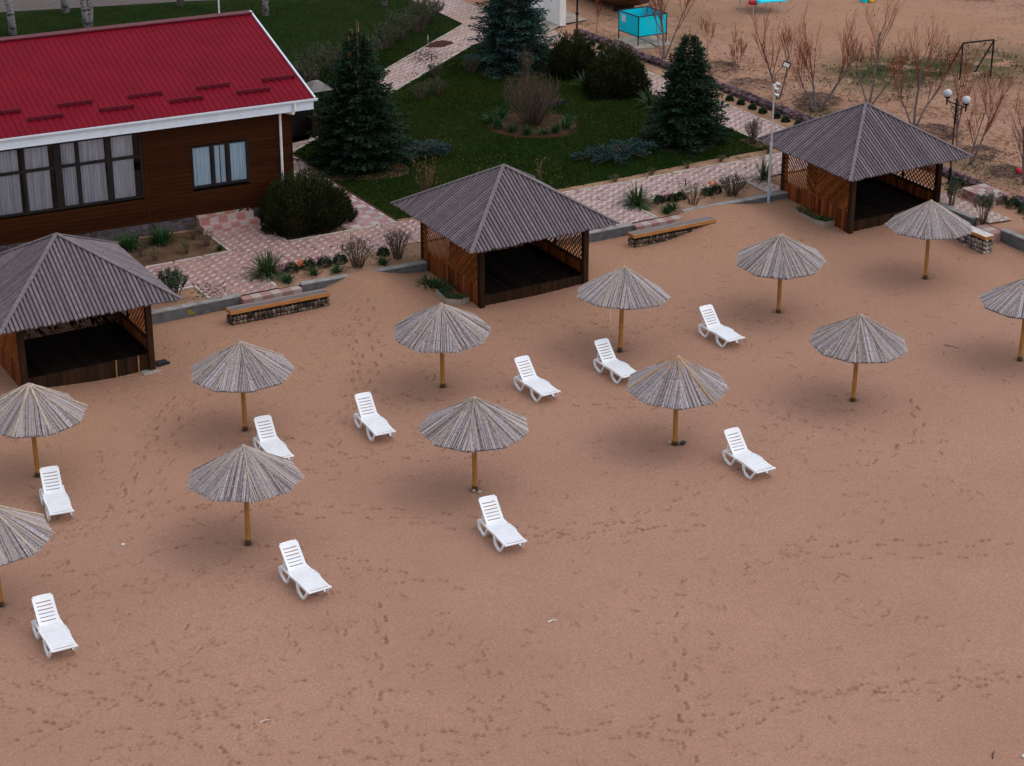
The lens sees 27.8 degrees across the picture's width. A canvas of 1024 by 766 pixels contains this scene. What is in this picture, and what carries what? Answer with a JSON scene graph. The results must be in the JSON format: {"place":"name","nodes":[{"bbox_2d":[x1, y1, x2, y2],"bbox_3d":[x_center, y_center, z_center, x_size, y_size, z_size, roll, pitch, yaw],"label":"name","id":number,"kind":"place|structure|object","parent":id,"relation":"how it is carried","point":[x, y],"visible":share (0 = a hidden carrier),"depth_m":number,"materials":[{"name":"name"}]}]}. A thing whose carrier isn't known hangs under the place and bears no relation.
{"place":"outdoors","nodes":[
{"label":"outdoors","id":0,"kind":"place"},
{"bbox_2d":[0,0,203,11],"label":"gravel road","id":1,"kind":"structure","parent":0,"point":[23,5],"depth_m":91.88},
{"bbox_2d":[117,231,226,266],"bbox_3d":[-12.987,-3.756,62.622,8.200,0.001,3.350,-13,27,-27],"label":"soil bed","id":2,"kind":"object","parent":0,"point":[172,252],"visible":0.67,"depth_m":63.36,"materials":[{"name":"soil"}]},
{"bbox_2d":[109,231,147,252],"bbox_3d":[-11.773,-4.379,63.302,1.332,0.585,1.328,2,24,4],"label":"iris clump","id":3,"kind":"object","parent":2,"relation":"on","point":[127,244],"visible":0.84,"depth_m":63.30,"materials":[{"name":"green plant"}]},
{"bbox_2d":[144,224,184,245],"bbox_3d":[-10.826,-4.589,63.746,1.249,0.604,1.419,19,30,36],"label":"iris clump","id":4,"kind":"object","parent":2,"relation":"on","point":[162,239],"visible":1,"depth_m":63.76,"materials":[{"name":"green plant"}]},
{"bbox_2d":[145,219,441,297],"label":"path","id":5,"kind":"structure","parent":0,"point":[226,269],"depth_m":63.06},
{"bbox_2d":[293,155,394,228],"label":"checker path","id":6,"kind":"structure","parent":0,"point":[368,214],"depth_m":66.31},
{"bbox_2d":[0,0,767,221],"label":"lawn","id":7,"kind":"structure","parent":0,"point":[31,29],"depth_m":79.29,"materials":[{"name":"plant"}]},
{"bbox_2d":[4,0,16,34],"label":"birch","id":8,"kind":"object","parent":7,"relation":"on","point":[12,29],"visible":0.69,"depth_m":86.55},
{"bbox_2d":[80,0,92,27],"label":"birch","id":9,"kind":"object","parent":7,"relation":"on","point":[87,11],"visible":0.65,"depth_m":87.31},
{"bbox_2d":[0,10,317,254],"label":"house","id":10,"kind":"structure","parent":7,"relation":"on","point":[108,132],"depth_m":64.17,"materials":[{"name":"metal"}]},
{"bbox_2d":[0,132,144,217],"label":"window","id":11,"kind":"structure","parent":10,"relation":"in","point":[88,154],"depth_m":62.79,"materials":[{"name":"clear glass"}]},
{"bbox_2d":[190,139,249,188],"bbox_3d":[-9.140,-6.866,64.777,1.860,1.360,0.157,-11,26,-23],"label":"window","id":12,"kind":"structure","parent":10,"relation":"in","point":[237,159],"depth_m":64.79,"materials":[{"name":"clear glass"}]},
{"bbox_2d":[291,110,310,136],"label":"dark fence","id":13,"kind":"object","parent":7,"relation":"on","point":[299,119],"visible":0.21,"depth_m":73.70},
{"bbox_2d":[290,58,320,82],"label":"hedge shrub","id":14,"kind":"object","parent":7,"relation":"on","point":[302,72],"visible":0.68,"depth_m":79.33,"materials":[{"name":"green plant"}]},
{"bbox_2d":[292,42,337,79],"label":"hedge shrub","id":15,"kind":"object","parent":7,"relation":"on","point":[312,58],"visible":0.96,"depth_m":80.27,"materials":[{"name":"green plant"}]},
{"bbox_2d":[315,161,409,179],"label":"soil bed","id":16,"kind":"object","parent":7,"relation":"on","point":[372,174],"visible":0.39,"depth_m":70.08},
{"bbox_2d":[293,20,427,180],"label":"spruce","id":17,"kind":"object","parent":16,"relation":"on","point":[357,117],"visible":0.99,"depth_m":69.67,"materials":[{"name":"green plant"}]},
{"bbox_2d":[365,19,404,48],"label":"hedge shrub","id":18,"kind":"object","parent":7,"relation":"on","point":[394,34],"visible":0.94,"depth_m":84.65,"materials":[{"name":"green plant"}]},
{"bbox_2d":[384,7,419,40],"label":"hedge shrub","id":19,"kind":"object","parent":7,"relation":"on","point":[393,18],"visible":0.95,"depth_m":85.73,"materials":[{"name":"green plant"}]},
{"bbox_2d":[401,0,436,32],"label":"hedge shrub","id":20,"kind":"object","parent":7,"relation":"on","point":[414,9],"visible":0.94,"depth_m":87.00,"materials":[{"name":"green plant"}]},
{"bbox_2d":[398,139,452,158],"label":"creeping juniper","id":21,"kind":"object","parent":7,"relation":"on","point":[434,148],"visible":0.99,"depth_m":71.80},
{"bbox_2d":[479,61,547,79],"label":"soil bed","id":22,"kind":"object","parent":7,"relation":"on","point":[514,75],"visible":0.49,"depth_m":81.30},
{"bbox_2d":[460,0,560,79],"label":"spruce","id":23,"kind":"object","parent":22,"relation":"on","point":[502,43],"visible":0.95,"depth_m":81.15,"materials":[{"name":"green plant"}]},
{"bbox_2d":[490,112,575,137],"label":"soil bed","id":24,"kind":"object","parent":7,"relation":"on","point":[552,119],"visible":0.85,"depth_m":74.99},
{"bbox_2d":[495,64,564,125],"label":"bare shrub","id":25,"kind":"object","parent":24,"relation":"on","point":[532,119],"visible":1,"depth_m":74.71,"materials":[{"name":"brown plant"}]},
{"bbox_2d":[545,27,598,79],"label":"evergreen bush","id":26,"kind":"object","parent":7,"relation":"on","point":[574,53],"visible":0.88,"depth_m":80.63,"materials":[{"name":"plant"}]},
{"bbox_2d":[397,148,780,221],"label":"soil bed","id":27,"kind":"object","parent":7,"relation":"on","point":[714,161],"visible":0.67,"depth_m":70.58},
{"bbox_2d":[569,137,658,165],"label":"creeping juniper","id":28,"kind":"object","parent":7,"relation":"on","point":[614,152],"visible":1,"depth_m":71.58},
{"bbox_2d":[580,37,652,99],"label":"evergreen bush","id":29,"kind":"object","parent":7,"relation":"on","point":[622,70],"visible":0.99,"depth_m":78.12,"materials":[{"name":"plant"}]},
{"bbox_2d":[659,142,719,152],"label":"soil bed","id":30,"kind":"object","parent":7,"relation":"on","point":[687,147],"visible":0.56,"depth_m":72.61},
{"bbox_2d":[638,30,733,157],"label":"spruce","id":31,"kind":"object","parent":30,"relation":"on","point":[673,125],"visible":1,"depth_m":72.17,"materials":[{"name":"green plant"}]},
{"bbox_2d":[292,0,568,149],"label":"diagonal path","id":32,"kind":"structure","parent":0,"point":[461,11],"depth_m":85.08,"materials":[{"name":"tile"}]},
{"bbox_2d":[306,80,333,137],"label":"shelter","id":33,"kind":"object","parent":32,"relation":"on","point":[316,86],"visible":0.43,"depth_m":73.31,"materials":[{"name":"grey wood"}]},
{"bbox_2d":[0,0,1023,765],"bbox_3d":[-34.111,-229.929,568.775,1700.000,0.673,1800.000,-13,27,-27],"label":"sand","id":34,"kind":"structure","parent":0,"point":[842,584],"depth_m":48.03,"materials":[{"name":"sand"}]},
{"bbox_2d":[0,505,53,606],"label":"reed parasol","id":35,"kind":"object","parent":34,"relation":"on","point":[24,534],"visible":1,"depth_m":43.69,"materials":[{"name":"plant"}]},
{"bbox_2d":[0,383,86,477],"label":"reed parasol","id":36,"kind":"object","parent":34,"relation":"on","point":[31,410],"visible":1,"depth_m":49.16,"materials":[{"name":"plant"}]},
{"bbox_2d":[31,593,77,657],"bbox_3d":[-9.550,5.102,43.129,0.590,0.801,1.602,-12,27,-25],"label":"sun lounger","id":37,"kind":"object","parent":34,"relation":"on","point":[54,634],"visible":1,"depth_m":43.31,"materials":[{"name":"plastic"}]},
{"bbox_2d":[39,465,73,520],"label":"sun lounger","id":38,"kind":"object","parent":34,"relation":"on","point":[54,501],"visible":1,"depth_m":48.83,"materials":[{"name":"plastic"}]},
{"bbox_2d":[0,232,182,387],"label":"gazebo","id":39,"kind":"object","parent":34,"relation":"on","point":[55,278],"visible":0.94,"depth_m":55.17,"materials":[{"name":"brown wood"}]},
{"bbox_2d":[109,288,206,317],"bbox_3d":[-10.234,-2.318,59.409,2.850,0.001,1.200,-13,27,-27],"label":"soil bed","id":40,"kind":"object","parent":34,"relation":"on","point":[186,298],"visible":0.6,"depth_m":59.53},
{"bbox_2d":[156,265,188,299],"bbox_3d":[-9.707,-2.872,59.395,0.935,1.152,1.010,15,28,30],"label":"leafy shrub","id":41,"kind":"object","parent":40,"relation":"on","point":[173,280],"visible":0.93,"depth_m":59.22,"materials":[{"name":"green plant"}]},
{"bbox_2d":[129,293,241,325],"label":"concrete wall","id":42,"kind":"structure","parent":34,"relation":"on","point":[176,312],"depth_m":59.21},
{"bbox_2d":[196,208,259,234],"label":"tiled steps","id":43,"kind":"structure","parent":34,"relation":"on","point":[241,219],"depth_m":64.99,"materials":[{"name":"tile"}]},
{"bbox_2d":[191,341,294,431],"bbox_3d":[-6.817,0.193,52.348,2.675,2.745,2.605,-13,27,-27],"label":"reed parasol","id":44,"kind":"object","parent":34,"relation":"on","point":[242,367],"visible":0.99,"depth_m":51.52,"materials":[{"name":"plant"}]},
{"bbox_2d":[186,444,304,545],"bbox_3d":[-6.038,2.642,46.878,2.669,2.745,2.602,-11,24,-28],"label":"reed parasol","id":45,"kind":"object","parent":34,"relation":"on","point":[246,474],"visible":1,"depth_m":46.08,"materials":[{"name":"plant"}]},
{"bbox_2d":[240,285,301,303],"bbox_3d":[-7.002,-2.555,60.183,1.842,0.162,0.320,-13,27,-27],"label":"step edge","id":46,"kind":"object","parent":34,"relation":"on","point":[275,293],"visible":0.86,"depth_m":60.08,"materials":[{"name":"tile"}]},
{"bbox_2d":[253,415,293,460],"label":"sun lounger","id":47,"kind":"object","parent":34,"relation":"on","point":[274,444],"visible":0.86,"depth_m":51.50,"materials":[{"name":"plastic"}]},
{"bbox_2d":[225,288,329,325],"bbox_3d":[-6.706,-1.938,59.489,3.070,1.002,0.450,-13,27,-26],"label":"stone bench","id":48,"kind":"object","parent":34,"relation":"on","point":[274,307],"visible":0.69,"depth_m":59.20,"materials":[{"name":"grey stone"}]},
{"bbox_2d":[259,207,344,239],"bbox_3d":[-6.716,-5.058,65.531,2.110,0.001,2.700,-13,27,-27],"label":"soil bed","id":49,"kind":"object","parent":34,"relation":"on","point":[340,228],"visible":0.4,"depth_m":64.79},
{"bbox_2d":[258,162,359,238],"bbox_3d":[-6.583,-5.911,65.051,3.149,2.098,2.707,-22,32,-40],"label":"evergreen bush","id":50,"kind":"object","parent":49,"relation":"on","point":[313,196],"visible":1,"depth_m":64.56,"materials":[{"name":"plant"}]},
{"bbox_2d":[278,539,331,599],"bbox_3d":[-4.559,4.131,45.331,0.590,0.801,1.602,-14,28,-28],"label":"sun lounger","id":51,"kind":"object","parent":34,"relation":"on","point":[305,577],"visible":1,"depth_m":45.50,"materials":[{"name":"plastic"}]},
{"bbox_2d":[272,242,440,288],"bbox_3d":[-4.789,-3.531,62.120,5.350,0.001,1.500,-13,27,-27],"label":"soil bed","id":52,"kind":"object","parent":34,"relation":"on","point":[409,254],"visible":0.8,"depth_m":62.10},
{"bbox_2d":[241,245,291,281],"bbox_3d":[-7.280,-3.425,61.231,1.710,1.285,1.808,0,24,-1],"label":"yucca","id":53,"kind":"object","parent":52,"relation":"on","point":[267,268],"visible":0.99,"depth_m":61.15,"materials":[{"name":"green plant"}]},
{"bbox_2d":[337,230,373,268],"bbox_3d":[-4.661,-3.960,61.745,1.114,1.222,1.235,-13,27,-27],"label":"leafy shrub","id":54,"kind":"object","parent":52,"relation":"on","point":[357,259],"visible":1,"depth_m":61.74,"materials":[{"name":"brown plant"}]},
{"bbox_2d":[379,226,411,258],"bbox_3d":[-3.495,-4.253,62.478,1.105,1.154,1.056,-13,27,-27],"label":"leafy shrub","id":55,"kind":"object","parent":52,"relation":"on","point":[397,254],"visible":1,"depth_m":62.45,"materials":[{"name":"brown plant"}]},
{"bbox_2d":[299,260,426,291],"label":"concrete wall","id":56,"kind":"structure","parent":34,"relation":"on","point":[322,283],"depth_m":61.68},
{"bbox_2d":[353,392,395,441],"bbox_3d":[-3.505,0.900,52.535,0.590,0.801,1.602,-11,26,-23],"label":"sun lounger","id":57,"kind":"object","parent":34,"relation":"on","point":[375,423],"visible":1,"depth_m":52.73,"materials":[{"name":"plastic"}]},
{"bbox_2d":[393,303,490,387],"bbox_3d":[-1.879,-0.876,54.741,2.613,2.745,2.659,-15,30,-26],"label":"reed parasol","id":58,"kind":"object","parent":34,"relation":"on","point":[441,328],"visible":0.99,"depth_m":53.90,"materials":[{"name":"plant"}]},
{"bbox_2d":[436,285,468,304],"bbox_3d":[-1.776,-2.598,60.428,0.663,0.321,1.091,-13,27,-27],"label":"planter bed","id":59,"kind":"object","parent":34,"relation":"on","point":[450,295],"visible":1,"depth_m":60.23,"materials":[{"name":"concrete"}]},
{"bbox_2d":[418,396,529,490],"bbox_3d":[-0.862,1.561,49.292,2.647,2.745,2.568,-13,27,-27],"label":"reed parasol","id":60,"kind":"object","parent":34,"relation":"on","point":[474,425],"visible":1,"depth_m":48.50,"materials":[{"name":"plant"}]},
{"bbox_2d":[477,494,526,551],"bbox_3d":[-0.250,3.255,47.260,0.590,0.801,1.602,-11,26,-23],"label":"sun lounger","id":61,"kind":"object","parent":34,"relation":"on","point":[503,531],"visible":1,"depth_m":47.44,"materials":[{"name":"plastic"}]},
{"bbox_2d":[390,164,620,308],"bbox_3d":[-0.244,-4.567,61.609,5.063,4.070,5.063,-13,27,-27],"label":"gazebo","id":62,"kind":"object","parent":34,"relation":"on","point":[474,219],"visible":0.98,"depth_m":60.57,"materials":[{"name":"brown wood"}]},
{"bbox_2d":[513,355,560,401],"bbox_3d":[0.629,-0.072,54.648,0.590,0.801,1.602,-14,28,-28],"label":"sun lounger","id":63,"kind":"object","parent":34,"relation":"on","point":[534,382],"visible":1,"depth_m":54.82,"materials":[{"name":"plastic"}]},
{"bbox_2d":[548,222,633,245],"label":"concrete wall","id":64,"kind":"structure","parent":34,"relation":"on","point":[610,232],"depth_m":65.00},
{"bbox_2d":[593,338,636,383],"bbox_3d":[2.790,-0.551,55.744,0.590,0.801,1.602,-13,27,-27],"label":"sun lounger","id":65,"kind":"object","parent":34,"relation":"on","point":[612,363],"visible":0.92,"depth_m":55.95,"materials":[{"name":"plastic"}]},
{"bbox_2d":[593,0,649,11],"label":"wooden boat","id":66,"kind":"object","parent":34,"relation":"on","point":[618,5],"visible":0.94,"depth_m":90.13,"materials":[{"name":"brown wood"}]},
{"bbox_2d":[577,266,669,352],"bbox_3d":[3.029,-1.931,57.110,2.628,2.745,2.598,-10,23,-29],"label":"reed parasol","id":67,"kind":"object","parent":34,"relation":"on","point":[622,288],"visible":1,"depth_m":56.29,"materials":[{"name":"wicker"}]},
{"bbox_2d":[618,6,666,45],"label":"changing cabin","id":68,"kind":"object","parent":34,"relation":"on","point":[634,22],"visible":0.92,"depth_m":85.07,"materials":[{"name":"teal metal"}]},
{"bbox_2d":[633,214,683,230],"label":"step edge","id":69,"kind":"object","parent":34,"relation":"on","point":[656,222],"visible":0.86,"depth_m":65.73,"materials":[{"name":"tile"}]},
{"bbox_2d":[637,0,695,58],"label":"bare tree","id":70,"kind":"object","parent":34,"relation":"on","point":[661,15],"visible":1,"depth_m":82.96,"materials":[{"name":"brown plant"}]},
{"bbox_2d":[627,216,715,247],"bbox_3d":[5.019,-4.506,65.228,3.110,1.002,0.473,-13,27,-26],"label":"stone bench","id":71,"kind":"object","parent":34,"relation":"on","point":[650,235],"visible":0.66,"depth_m":64.79,"materials":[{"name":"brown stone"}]},
{"bbox_2d":[562,152,781,192],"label":"kerb","id":72,"kind":"structure","parent":34,"relation":"on","point":[672,172],"depth_m":70.10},
{"bbox_2d":[626,355,729,445],"bbox_3d":[4.120,0.553,51.543,2.558,2.745,2.605,-14,29,-27],"label":"reed parasol","id":73,"kind":"object","parent":34,"relation":"on","point":[676,383],"visible":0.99,"depth_m":50.71,"materials":[{"name":"grey wicker"}]},
{"bbox_2d":[587,41,795,127],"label":"soil bed","id":74,"kind":"object","parent":34,"relation":"on","point":[655,70],"visible":0.2,"depth_m":77.41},
{"bbox_2d":[643,184,766,217],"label":"soil bed","id":75,"kind":"object","parent":34,"relation":"on","point":[707,200],"visible":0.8,"depth_m":67.62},
{"bbox_2d":[615,182,656,212],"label":"yucca","id":76,"kind":"object","parent":75,"relation":"on","point":[636,199],"visible":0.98,"depth_m":66.91,"materials":[{"name":"green plant"}]},
{"bbox_2d":[715,173,748,196],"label":"leafy shrub","id":77,"kind":"object","parent":75,"relation":"on","point":[729,190],"visible":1,"depth_m":67.76,"materials":[{"name":"green plant"}]},
{"bbox_2d":[698,304,744,347],"bbox_3d":[5.838,-1.557,58.032,0.590,0.801,1.602,-13,27,-27],"label":"sun lounger","id":78,"kind":"object","parent":34,"relation":"on","point":[717,329],"visible":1,"depth_m":58.20,"materials":[{"name":"plastic"}]},
{"bbox_2d":[680,191,787,211],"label":"concrete wall","id":79,"kind":"structure","parent":34,"relation":"on","point":[763,197],"depth_m":67.67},
{"bbox_2d":[722,427,775,478],"bbox_3d":[5.757,1.757,50.561,0.590,0.801,1.602,-13,27,-26],"label":"sun lounger","id":80,"kind":"object","parent":34,"relation":"on","point":[744,456],"visible":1,"depth_m":50.72,"materials":[{"name":"plastic"}]},
{"bbox_2d":[746,0,799,98],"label":"bare tree","id":81,"kind":"object","parent":34,"relation":"on","point":[773,48],"visible":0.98,"depth_m":77.33,"materials":[{"name":"brown plant"}]},
{"bbox_2d":[767,60,790,202],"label":"floodlight pole","id":82,"kind":"object","parent":34,"relation":"on","point":[786,64],"visible":0.98,"depth_m":66.95,"materials":[{"name":"grey metal"}]},
{"bbox_2d":[736,234,825,312],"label":"reed parasol","id":83,"kind":"object","parent":34,"relation":"on","point":[780,257],"visible":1,"depth_m":58.72,"materials":[{"name":"wicker"}]},
{"bbox_2d":[571,0,1023,186],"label":"weeds","id":84,"kind":"object","parent":34,"relation":"on","point":[939,72],"visible":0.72,"depth_m":81.45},
{"bbox_2d":[573,28,1023,204],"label":"rubble wall","id":85,"kind":"structure","parent":34,"relation":"on","point":[750,97],"depth_m":77.78,"materials":[{"name":"stone"}]},
{"bbox_2d":[792,206,834,226],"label":"planter bed","id":86,"kind":"object","parent":34,"relation":"on","point":[818,219],"visible":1,"depth_m":66.48,"materials":[{"name":"concrete"}]},
{"bbox_2d":[791,90,842,107],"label":"brush pile","id":87,"kind":"object","parent":34,"relation":"on","point":[799,100],"visible":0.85,"depth_m":77.84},
{"bbox_2d":[786,1,863,112],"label":"bare tree","id":88,"kind":"object","parent":34,"relation":"on","point":[807,52],"visible":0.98,"depth_m":75.68,"materials":[{"name":"brown plant"}]},
{"bbox_2d":[807,314,907,401],"bbox_3d":[8.972,-0.523,53.949,2.650,2.745,2.614,-13,28,-27],"label":"reed parasol","id":89,"kind":"object","parent":34,"relation":"on","point":[856,340],"visible":0.99,"depth_m":53.16,"materials":[{"name":"wicker"}]},
{"bbox_2d":[755,102,973,233],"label":"gazebo","id":90,"kind":"object","parent":34,"relation":"on","point":[856,157],"visible":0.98,"depth_m":66.36,"materials":[{"name":"brown wood"}]},
{"bbox_2d":[835,0,911,104],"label":"bare tree","id":91,"kind":"object","parent":34,"relation":"on","point":[906,54],"visible":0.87,"depth_m":77.08,"materials":[{"name":"brown plant"}]},
{"bbox_2d":[884,199,972,279],"bbox_3d":[12.461,-4.176,62.114,2.621,2.745,2.611,-12,25,-28],"label":"reed parasol","id":92,"kind":"object","parent":34,"relation":"on","point":[928,221],"visible":1,"depth_m":61.33,"materials":[{"name":"wicker"}]},
{"bbox_2d":[883,11,975,126],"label":"bare tree","id":93,"kind":"object","parent":34,"relation":"on","point":[919,82],"visible":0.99,"depth_m":74.31,"materials":[{"name":"brown plant"}]},
{"bbox_2d":[915,121,964,141],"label":"brush pile","id":94,"kind":"object","parent":34,"relation":"on","point":[944,130],"visible":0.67,"depth_m":74.11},
{"bbox_2d":[944,89,970,183],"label":"globe lamp","id":95,"kind":"object","parent":34,"relation":"on","point":[966,100],"visible":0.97,"depth_m":68.28,"materials":[{"name":"black metal"}]},
{"bbox_2d":[950,44,979,162],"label":"bare tree","id":96,"kind":"object","parent":34,"relation":"on","point":[959,102],"visible":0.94,"depth_m":70.32,"materials":[{"name":"brown plant"}]},
{"bbox_2d":[953,225,994,253],"bbox_3d":[14.413,-4.380,64.947,0.464,1.002,1.682,-14,28,-28],"label":"stone bench","id":97,"kind":"object","parent":34,"relation":"on","point":[979,240],"visible":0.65,"depth_m":64.40,"materials":[{"name":"grey stone"}]},
{"bbox_2d":[971,189,998,224],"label":"leafy shrub","id":98,"kind":"object","parent":34,"relation":"on","point":[987,202],"visible":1,"depth_m":65.47,"materials":[{"name":"green plant"}]},
{"bbox_2d":[962,184,1009,204],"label":"tiled platform","id":99,"kind":"structure","parent":34,"relation":"on","point":[969,192],"depth_m":67.66,"materials":[{"name":"tile"}]},
{"bbox_2d":[963,64,1016,164],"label":"bare tree","id":100,"kind":"object","parent":34,"relation":"on","point":[988,126],"visible":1,"depth_m":70.08,"materials":[{"name":"brown plant"}]},
{"bbox_2d":[979,278,1023,361],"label":"reed parasol","id":101,"kind":"object","parent":34,"relation":"on","point":[1006,300],"visible":0.99,"depth_m":55.82,"materials":[{"name":"wicker"}]},
{"bbox_2d":[1000,228,1023,251],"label":"concrete wall","id":102,"kind":"structure","parent":34,"relation":"on","point":[1013,239],"depth_m":64.53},
{"bbox_2d":[1005,86,1023,184],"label":"bare tree","id":103,"kind":"object","parent":34,"relation":"on","point":[1019,139],"visible":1,"depth_m":67.95,"materials":[{"name":"brown plant"}]},
{"bbox_2d":[478,7,587,34],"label":"concrete apron","id":104,"kind":"object","parent":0,"point":[570,17],"visible":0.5,"depth_m":88.88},
{"bbox_2d":[513,0,565,25],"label":"white wall","id":105,"kind":"structure","parent":104,"relation":"on","point":[556,14],"depth_m":88.17,"materials":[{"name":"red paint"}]},
{"bbox_2d":[185,1,1023,305],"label":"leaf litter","id":106,"kind":"object","parent":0,"point":[577,189],"visible":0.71,"depth_m":72.69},
{"bbox_2d":[564,154,807,227],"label":"path","id":107,"kind":"structure","parent":0,"point":[618,212],"depth_m":68.86,"materials":[{"name":"tile"}]},
{"bbox_2d":[594,50,783,136],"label":"path","id":108,"kind":"structure","parent":0,"point":[738,119],"depth_m":75.83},
{"bbox_2d":[894,173,1011,222],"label":"path","id":109,"kind":"structure","parent":0,"point":[964,206],"depth_m":66.75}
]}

